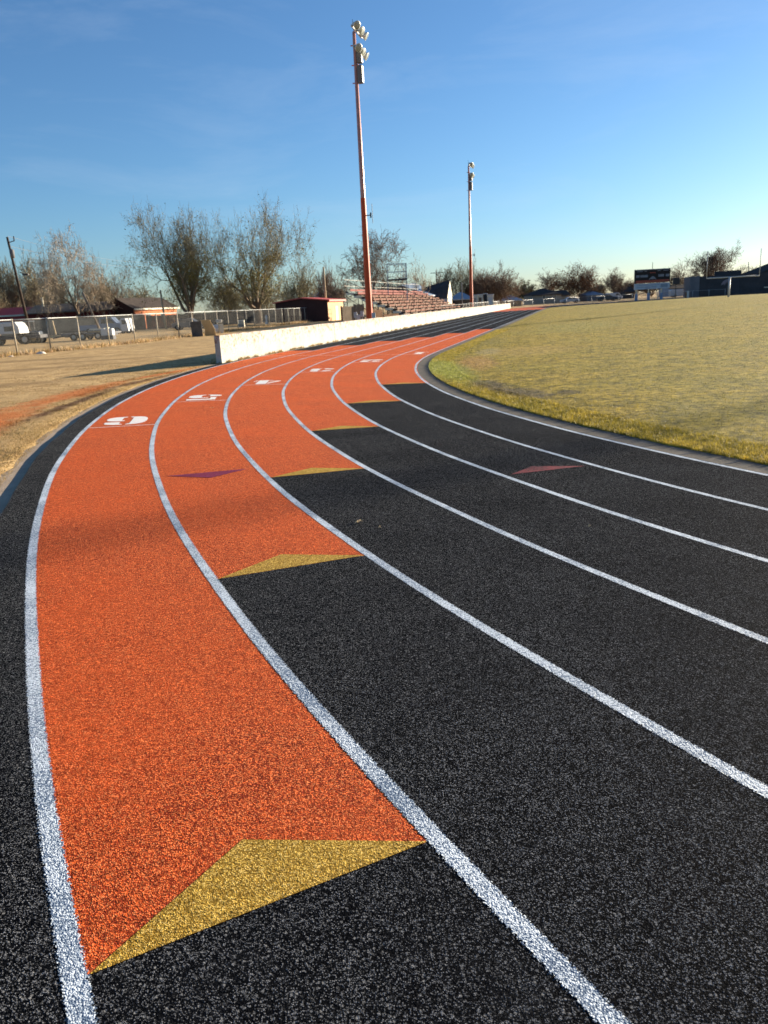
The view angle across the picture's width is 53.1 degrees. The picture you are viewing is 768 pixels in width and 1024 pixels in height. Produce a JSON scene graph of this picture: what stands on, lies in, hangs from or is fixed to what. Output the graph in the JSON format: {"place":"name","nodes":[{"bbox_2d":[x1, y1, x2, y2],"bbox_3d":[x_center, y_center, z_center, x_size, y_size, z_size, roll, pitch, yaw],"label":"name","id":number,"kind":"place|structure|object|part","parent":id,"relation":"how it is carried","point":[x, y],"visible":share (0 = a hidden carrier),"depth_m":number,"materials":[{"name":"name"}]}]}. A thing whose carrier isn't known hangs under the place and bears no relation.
{"place":"outdoors","nodes":[
{"label":"outdoors","id":0,"kind":"place"},
{"bbox_2d":[101,327,115,339],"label":"white tank","id":1,"kind":"object","parent":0,"point":[104,333],"visible":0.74,"depth_m":68.06,"materials":[{"name":"paint"}]},
{"bbox_2d":[0,296,767,1023],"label":"track","id":2,"kind":"structure","parent":0,"point":[464,720],"depth_m":3.14,"materials":[{"name":"black rubber"}]},
{"bbox_2d":[417,308,767,473],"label":"kerb","id":3,"kind":"structure","parent":2,"relation":"on","point":[423,370],"depth_m":10.50,"materials":[{"name":"concrete"}]},
{"bbox_2d":[0,292,767,475],"bbox_3d":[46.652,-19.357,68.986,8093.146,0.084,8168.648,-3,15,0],"label":"ground","id":4,"kind":"structure","parent":0,"point":[191,350],"depth_m":27.74,"materials":[{"name":"beige soil"}]},
{"bbox_2d":[0,256,25,307],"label":"bare tree","id":5,"kind":"object","parent":4,"relation":"on","point":[2,288],"visible":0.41,"depth_m":142.27,"materials":[{"name":"brown plant"}]},
{"bbox_2d":[0,289,27,307],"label":"bare tree","id":6,"kind":"object","parent":4,"relation":"on","point":[4,305],"visible":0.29,"depth_m":135.88,"materials":[{"name":"brown plant"}]},
{"bbox_2d":[0,307,31,321],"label":"house","id":7,"kind":"structure","parent":4,"relation":"on","point":[6,314],"depth_m":129.23,"materials":[{"name":"red metal"}]},
{"bbox_2d":[6,236,30,330],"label":"utility pole","id":8,"kind":"object","parent":4,"relation":"on","point":[12,254],"visible":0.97,"depth_m":87.37,"materials":[{"name":"brown wood"}]},
{"bbox_2d":[9,236,128,261],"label":"power line","id":9,"kind":"object","parent":8,"relation":"attached to","point":[62,250],"visible":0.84,"depth_m":105.74,"materials":[{"name":"black"}]},
{"bbox_2d":[11,246,144,266],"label":"power line","id":10,"kind":"object","parent":8,"relation":"attached to","point":[70,259],"visible":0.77,"depth_m":107.02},
{"bbox_2d":[0,322,47,344],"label":"work truck","id":11,"kind":"object","parent":4,"relation":"on","point":[18,326],"visible":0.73,"depth_m":66.09,"materials":[{"name":"white paint"}]},
{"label":"window","id":12,"kind":"part","parent":11,"relation":"part of","materials":[{"name":"grey glass"}]},
{"bbox_2d":[14,320,46,343],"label":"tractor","id":13,"kind":"object","parent":4,"relation":"on","point":[37,332],"visible":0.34,"depth_m":67.80,"materials":[{"name":"paint"}]},
{"bbox_2d":[0,245,64,307],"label":"bare tree","id":14,"kind":"object","parent":4,"relation":"on","point":[32,295],"visible":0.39,"depth_m":141.84,"materials":[{"name":"brown plant"}]},
{"bbox_2d":[32,259,74,303],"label":"bare tree","id":15,"kind":"object","parent":4,"relation":"on","point":[63,301],"visible":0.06,"depth_m":149.50,"materials":[{"name":"brown plant"}]},
{"bbox_2d":[23,300,115,326],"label":"house","id":16,"kind":"structure","parent":4,"relation":"on","point":[34,311],"depth_m":123.42,"materials":[{"name":"red"}]},
{"bbox_2d":[20,221,119,317],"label":"bare tree","id":17,"kind":"object","parent":4,"relation":"on","point":[81,286],"visible":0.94,"depth_m":119.93,"materials":[{"name":"brown plant"}]},
{"bbox_2d":[0,315,145,335],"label":"board fence","id":18,"kind":"object","parent":4,"relation":"on","point":[65,323],"visible":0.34,"depth_m":109.50,"materials":[{"name":"grey metal"}]},
{"bbox_2d":[53,329,120,340],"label":"flatbed trailer","id":19,"kind":"object","parent":4,"relation":"on","point":[97,337],"visible":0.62,"depth_m":69.77,"materials":[{"name":"metal"}]},
{"bbox_2d":[86,328,104,332],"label":"lumber stack","id":20,"kind":"object","parent":19,"relation":"on","point":[90,330],"visible":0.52,"depth_m":69.92,"materials":[{"name":"brown wood"}]},
{"bbox_2d":[82,292,99,328],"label":"utility pole","id":21,"kind":"object","parent":4,"relation":"on","point":[91,311],"visible":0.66,"depth_m":80.75,"materials":[{"name":"wood"}]},
{"bbox_2d":[79,317,120,333],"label":"pickup truck","id":22,"kind":"object","parent":4,"relation":"on","point":[110,324],"visible":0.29,"depth_m":94.81,"materials":[{"name":"silver metal"}]},
{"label":"window","id":23,"kind":"part","parent":22,"relation":"part of","materials":[{"name":"grey glass"}]},
{"bbox_2d":[76,267,123,301],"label":"bare tree","id":24,"kind":"object","parent":4,"relation":"on","point":[100,299],"visible":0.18,"depth_m":151.22,"materials":[{"name":"brown plant"}]},
{"bbox_2d":[0,364,205,470],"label":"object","id":25,"kind":"structure","parent":4,"relation":"on","point":[78,407],"depth_m":15.81,"materials":[{"name":"brown plant"}]},
{"bbox_2d":[0,357,212,486],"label":"dry grass","id":26,"kind":"structure","parent":4,"relation":"on","point":[64,410],"depth_m":14.90,"materials":[{"name":"beige plant"}]},
{"bbox_2d":[0,364,215,514],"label":"kerb","id":27,"kind":"structure","parent":4,"relation":"on","point":[10,482],"depth_m":9.64,"materials":[{"name":"concrete"}]},
{"bbox_2d":[85,254,134,304],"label":"bare tree","id":28,"kind":"object","parent":4,"relation":"on","point":[117,289],"visible":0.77,"depth_m":126.70,"materials":[{"name":"brown plant"}]},
{"bbox_2d":[119,318,135,333],"bbox_3d":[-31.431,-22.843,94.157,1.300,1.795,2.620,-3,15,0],"label":"van","id":29,"kind":"object","parent":4,"relation":"on","point":[128,327],"visible":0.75,"depth_m":93.04,"materials":[{"name":"white paint"}]},
{"bbox_2d":[118,281,154,297],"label":"bare tree","id":30,"kind":"object","parent":4,"relation":"on","point":[126,295],"visible":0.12,"depth_m":166.46,"materials":[{"name":"brown plant"}]},
{"bbox_2d":[108,297,179,328],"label":"house","id":31,"kind":"structure","parent":4,"relation":"on","point":[127,306],"depth_m":128.51,"materials":[{"name":"orange brick"}]},
{"bbox_2d":[0,307,306,353],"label":"chain link fence","id":32,"kind":"object","parent":4,"relation":"on","point":[80,340],"visible":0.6,"depth_m":51.75,"materials":[{"name":"metal"}]},
{"bbox_2d":[0,320,312,356],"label":"dry weeds","id":33,"kind":"object","parent":4,"relation":"on","point":[128,341],"visible":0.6,"depth_m":52.16,"materials":[{"name":"beige plant"}]},
{"bbox_2d":[159,290,166,328],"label":"utility pole","id":34,"kind":"object","parent":4,"relation":"on","point":[165,323],"visible":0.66,"depth_m":109.72,"materials":[{"name":"brown wood"}]},
{"bbox_2d":[109,197,227,327],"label":"tree","id":35,"kind":"object","parent":4,"relation":"on","point":[192,279],"visible":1,"depth_m":108.79,"materials":[{"name":"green plant"}]},
{"bbox_2d":[171,318,203,329],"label":"parked car","id":36,"kind":"object","parent":4,"relation":"on","point":[187,321],"visible":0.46,"depth_m":96.83,"materials":[{"name":"paint"}]},
{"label":"window","id":37,"kind":"part","parent":36,"relation":"part of","materials":[{"name":"grey glass"}]},
{"bbox_2d":[190,321,202,336],"bbox_3d":[-14.780,-14.424,60.600,0.900,1.250,0.362,-3,15,0],"label":"grey sheet","id":38,"kind":"object","parent":4,"relation":"on","point":[196,328],"visible":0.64,"depth_m":60.58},
{"bbox_2d":[200,320,215,335],"bbox_3d":[-14.081,-14.751,61.580,1.100,1.300,0.300,-3,15,0],"label":"plywood sheet","id":39,"kind":"object","parent":4,"relation":"on","point":[209,328],"visible":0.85,"depth_m":61.57,"materials":[{"name":"brown wood"}]},
{"bbox_2d":[146,309,276,328],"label":"board fence","id":40,"kind":"object","parent":4,"relation":"on","point":[150,323],"visible":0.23,"depth_m":122.66,"materials":[{"name":"grey metal"}]},
{"bbox_2d":[213,319,223,332],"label":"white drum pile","id":41,"kind":"object","parent":4,"relation":"on","point":[220,328],"visible":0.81,"depth_m":67.91,"materials":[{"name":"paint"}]},
{"bbox_2d":[202,268,247,316],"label":"bare tree","id":42,"kind":"object","parent":4,"relation":"on","point":[234,297],"visible":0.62,"depth_m":131.53,"materials":[{"name":"brown plant"}]},
{"bbox_2d":[238,320,244,327],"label":"utility cabinet","id":43,"kind":"object","parent":4,"relation":"on","point":[240,323],"visible":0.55,"depth_m":81.16,"materials":[{"name":"beige metal"}]},
{"bbox_2d":[196,189,323,325],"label":"tree","id":44,"kind":"object","parent":4,"relation":"on","point":[267,261],"visible":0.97,"depth_m":111.50,"materials":[{"name":"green plant"}]},
{"bbox_2d":[238,281,285,311],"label":"bare tree","id":45,"kind":"object","parent":4,"relation":"on","point":[268,298],"visible":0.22,"depth_m":161.59,"materials":[{"name":"brown plant"}]},
{"bbox_2d":[275,256,327,307],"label":"bare tree","id":46,"kind":"object","parent":4,"relation":"on","point":[301,288],"visible":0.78,"depth_m":133.45,"materials":[{"name":"brown plant"}]},
{"bbox_2d":[273,297,345,323],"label":"shed","id":47,"kind":"structure","parent":4,"relation":"on","point":[317,309],"depth_m":105.31,"materials":[{"name":"beige"}]},
{"bbox_2d":[335,306,338,319],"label":"door","id":48,"kind":"structure","parent":47,"relation":"in","point":[336,307],"depth_m":107.65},
{"bbox_2d":[323,267,326,297],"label":"utility pole","id":49,"kind":"object","parent":4,"relation":"on","point":[324,283],"visible":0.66,"depth_m":111.01,"materials":[{"name":"brown wood"}]},
{"bbox_2d":[313,256,347,297],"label":"bare tree","id":50,"kind":"object","parent":4,"relation":"on","point":[328,277],"visible":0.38,"depth_m":162.35,"materials":[{"name":"brown plant"}]},
{"bbox_2d":[205,316,463,363],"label":"wall weeds","id":51,"kind":"object","parent":4,"relation":"on","point":[273,352],"depth_m":34.18,"materials":[{"name":"brown plant"}]},
{"bbox_2d":[316,268,357,306],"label":"bare tree","id":52,"kind":"object","parent":4,"relation":"on","point":[340,293],"visible":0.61,"depth_m":156.83,"materials":[{"name":"brown plant"}]},
{"bbox_2d":[340,306,353,321],"bbox_3d":[-2.953,-15.837,62.527,0.172,1.850,1.391,10,20,40],"label":"board fence","id":53,"kind":"object","parent":4,"relation":"on","point":[347,313],"visible":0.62,"depth_m":62.32,"materials":[{"name":"wood"}]},
{"bbox_2d":[353,304,364,319],"bbox_3d":[-2.040,-16.162,63.363,0.881,1.950,0.172,-9,16,-20],"label":"board fence","id":54,"kind":"object","parent":4,"relation":"on","point":[359,307],"visible":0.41,"depth_m":63.15,"materials":[{"name":"grey wood"}]},
{"bbox_2d":[350,19,372,318],"bbox_3d":[-1.326,-23.333,54.214,1.031,20.302,2.825,1,15,13],"label":"light pole","id":55,"kind":"object","parent":4,"relation":"on","point":[360,53],"visible":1,"depth_m":53.75,"materials":[{"name":"metal"}]},
{"bbox_2d":[214,303,510,363],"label":"track wall","id":56,"kind":"structure","parent":4,"relation":"on","point":[235,346],"depth_m":35.01,"materials":[{"name":"paint"}]},
{"bbox_2d":[334,226,412,313],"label":"bare tree","id":57,"kind":"object","parent":4,"relation":"on","point":[372,259],"visible":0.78,"depth_m":129.03,"materials":[{"name":"brown plant"}]},
{"bbox_2d":[372,309,382,317],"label":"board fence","id":58,"kind":"object","parent":4,"relation":"on","point":[378,313],"visible":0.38,"depth_m":65.42,"materials":[{"name":"brown wood"}]},
{"bbox_2d":[383,313,398,316],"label":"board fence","id":59,"kind":"object","parent":4,"relation":"on","point":[386,315],"visible":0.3,"depth_m":66.97,"materials":[{"name":"brown wood"}]},
{"bbox_2d":[371,274,413,309],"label":"bare tree","id":60,"kind":"object","parent":4,"relation":"on","point":[386,288],"visible":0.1,"depth_m":143.32,"materials":[{"name":"brown plant"}]},
{"bbox_2d":[386,263,407,313],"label":"camera platform","id":61,"kind":"structure","parent":4,"relation":"on","point":[405,275],"depth_m":88.14,"materials":[{"name":"metal"}]},
{"bbox_2d":[343,280,468,316],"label":"bleachers","id":62,"kind":"object","parent":4,"relation":"on","point":[414,303],"visible":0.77,"depth_m":87.96,"materials":[{"name":"metal"}]},
{"bbox_2d":[389,283,439,298],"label":"house","id":63,"kind":"structure","parent":4,"relation":"on","point":[413,289],"depth_m":137.29,"materials":[{"name":"blue metal"}]},
{"bbox_2d":[400,253,431,292],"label":"bare tree","id":64,"kind":"object","parent":4,"relation":"on","point":[420,281],"visible":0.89,"depth_m":131.51,"materials":[{"name":"brown plant"}]},
{"bbox_2d":[424,280,451,303],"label":"house","id":65,"kind":"structure","parent":4,"relation":"on","point":[443,289],"depth_m":139.63,"materials":[{"name":"stone"}]},
{"bbox_2d":[433,272,452,291],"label":"bare tree","id":66,"kind":"object","parent":4,"relation":"on","point":[438,280],"visible":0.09,"depth_m":168.65,"materials":[{"name":"brown plant"}]},
{"bbox_2d":[452,292,469,307],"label":"shelter","id":67,"kind":"object","parent":4,"relation":"on","point":[457,297],"visible":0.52,"depth_m":146.97,"materials":[{"name":"metal"}]},
{"bbox_2d":[436,258,487,295],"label":"bare tree","id":68,"kind":"object","parent":4,"relation":"on","point":[460,277],"visible":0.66,"depth_m":159.69,"materials":[{"name":"brown plant"}]},
{"bbox_2d":[457,277,480,294],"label":"bare tree","id":69,"kind":"object","parent":4,"relation":"on","point":[469,288],"visible":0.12,"depth_m":164.35,"materials":[{"name":"brown plant"}]},
{"bbox_2d":[467,162,474,306],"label":"light pole","id":70,"kind":"object","parent":4,"relation":"on","point":[471,176],"visible":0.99,"depth_m":107.58,"materials":[{"name":"metal"}]},
{"bbox_2d":[473,295,477,306],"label":"booth","id":71,"kind":"object","parent":4,"relation":"on","point":[475,298],"visible":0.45,"depth_m":123.59,"materials":[{"name":"white paint"}]},
{"bbox_2d":[477,294,482,306],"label":"booth","id":72,"kind":"object","parent":4,"relation":"on","point":[480,297],"visible":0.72,"depth_m":124.05,"materials":[{"name":"white paint"}]},
{"bbox_2d":[462,301,497,306],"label":"chain link fence","id":73,"kind":"object","parent":4,"relation":"on","point":[481,304],"visible":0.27,"depth_m":113.73,"materials":[{"name":"metal"}]},
{"bbox_2d":[483,293,487,305],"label":"booth","id":74,"kind":"object","parent":4,"relation":"on","point":[485,297],"visible":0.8,"depth_m":124.50,"materials":[{"name":"stone"}]},
{"bbox_2d":[487,294,493,304],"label":"booth","id":75,"kind":"object","parent":4,"relation":"on","point":[490,298],"visible":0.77,"depth_m":123.62,"materials":[{"name":"white paint"}]},
{"bbox_2d":[464,260,526,306],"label":"bare tree","id":76,"kind":"object","parent":4,"relation":"on","point":[499,287],"visible":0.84,"depth_m":159.56,"materials":[{"name":"brown plant"}]},
{"bbox_2d":[496,296,522,306],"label":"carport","id":77,"kind":"object","parent":4,"relation":"on","point":[512,299],"visible":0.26,"depth_m":170.30,"materials":[{"name":"metal"}]},
{"bbox_2d":[512,279,536,302],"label":"bare tree","id":78,"kind":"object","parent":4,"relation":"on","point":[529,289],"visible":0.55,"depth_m":205.97,"materials":[{"name":"brown plant"}]},
{"bbox_2d":[522,288,562,304],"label":"house","id":79,"kind":"structure","parent":4,"relation":"on","point":[541,295],"depth_m":191.57,"materials":[{"name":"beige"}]},
{"bbox_2d":[529,271,567,290],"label":"bare tree","id":80,"kind":"object","parent":4,"relation":"on","point":[547,282],"visible":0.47,"depth_m":210.23,"materials":[{"name":"brown plant"}]},
{"bbox_2d":[555,290,570,302],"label":"house","id":81,"kind":"structure","parent":4,"relation":"on","point":[565,294],"depth_m":193.59,"materials":[{"name":"grey"}]},
{"bbox_2d":[560,297,579,302],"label":"parked car","id":82,"kind":"object","parent":4,"relation":"on","point":[574,299],"visible":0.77,"depth_m":179.93,"materials":[{"name":"white paint"}]},
{"bbox_2d":[550,262,605,297],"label":"bare tree","id":83,"kind":"object","parent":4,"relation":"on","point":[586,280],"visible":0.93,"depth_m":202.38,"materials":[{"name":"brown plant"}]},
{"bbox_2d":[577,291,603,301],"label":"house","id":84,"kind":"structure","parent":4,"relation":"on","point":[593,294],"depth_m":198.56,"materials":[{"name":"blue metal"}]},
{"bbox_2d":[585,283,608,293],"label":"bare tree","id":85,"kind":"object","parent":4,"relation":"on","point":[600,287],"visible":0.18,"depth_m":258.42,"materials":[{"name":"brown plant"}]},
{"bbox_2d":[483,289,724,307],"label":"chain link fence","id":86,"kind":"object","parent":4,"relation":"on","point":[604,298],"visible":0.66,"depth_m":160.01,"materials":[{"name":"metal"}]},
{"bbox_2d":[596,294,617,300],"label":"parked car","id":87,"kind":"object","parent":4,"relation":"on","point":[607,298],"visible":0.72,"depth_m":183.78,"materials":[{"name":"paint"}]},
{"bbox_2d":[596,267,630,299],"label":"bare tree","id":88,"kind":"object","parent":4,"relation":"on","point":[614,281],"visible":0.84,"depth_m":202.58,"materials":[{"name":"brown plant"}]},
{"bbox_2d":[605,293,622,299],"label":"parked van","id":89,"kind":"object","parent":4,"relation":"on","point":[615,294],"visible":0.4,"depth_m":198.14,"materials":[{"name":"white paint"}]},
{"bbox_2d":[618,287,635,298],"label":"house","id":90,"kind":"structure","parent":4,"relation":"on","point":[630,292],"depth_m":222.58,"materials":[{"name":"stone"}]},
{"bbox_2d":[611,279,642,293],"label":"bare tree","id":91,"kind":"object","parent":4,"relation":"on","point":[630,284],"visible":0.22,"depth_m":248.77,"materials":[{"name":"brown plant"}]},
{"bbox_2d":[634,282,660,296],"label":"bare tree","id":92,"kind":"object","parent":4,"relation":"on","point":[646,291],"visible":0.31,"depth_m":240.33,"materials":[{"name":"brown plant"}]},
{"bbox_2d":[657,284,683,296],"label":"house","id":93,"kind":"structure","parent":4,"relation":"on","point":[672,287],"depth_m":210.39,"materials":[{"name":"grey metal"}]},
{"bbox_2d":[668,289,683,296],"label":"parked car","id":94,"kind":"object","parent":4,"relation":"on","point":[670,292],"visible":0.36,"depth_m":183.74,"materials":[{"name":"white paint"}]},
{"bbox_2d":[663,259,689,284],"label":"bare tree","id":95,"kind":"object","parent":4,"relation":"on","point":[679,274],"visible":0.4,"depth_m":214.59,"materials":[{"name":"brown plant"}]},
{"bbox_2d":[682,239,749,276],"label":"bare tree","id":96,"kind":"object","parent":4,"relation":"on","point":[714,260],"visible":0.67,"depth_m":193.24,"materials":[{"name":"brown plant"}]},
{"bbox_2d":[683,264,767,296],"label":"field house","id":97,"kind":"structure","parent":4,"relation":"on","point":[747,285],"depth_m":160.41,"materials":[{"name":"stone"}]},
{"bbox_2d":[0,0,767,314],"label":"sky","id":98,"kind":"structure","parent":0,"point":[628,135],"materials":[{"name":"blue"}]},
{"bbox_2d":[428,294,767,464],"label":"sports field","id":99,"kind":"structure","parent":0,"point":[752,312],"depth_m":19.05,"materials":[{"name":"green plant"}]},
{"bbox_2d":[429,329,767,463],"bbox_3d":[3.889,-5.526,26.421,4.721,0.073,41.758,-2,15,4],"label":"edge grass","id":100,"kind":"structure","parent":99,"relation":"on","point":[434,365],"depth_m":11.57,"materials":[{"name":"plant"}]},
{"bbox_2d":[634,262,670,300],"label":"scoreboard","id":101,"kind":"object","parent":99,"relation":"on","point":[649,277],"visible":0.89,"depth_m":153.71,"materials":[{"name":"black metal"}]},
{"bbox_2d":[673,278,679,298],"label":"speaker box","id":102,"kind":"object","parent":99,"relation":"on","point":[676,280],"visible":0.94,"depth_m":144.17,"materials":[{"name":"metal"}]},
{"bbox_2d":[706,248,761,296],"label":"goal post","id":103,"kind":"object","parent":99,"relation":"on","point":[729,282],"visible":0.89,"depth_m":107.81,"materials":[{"name":"metal"}]}
]}

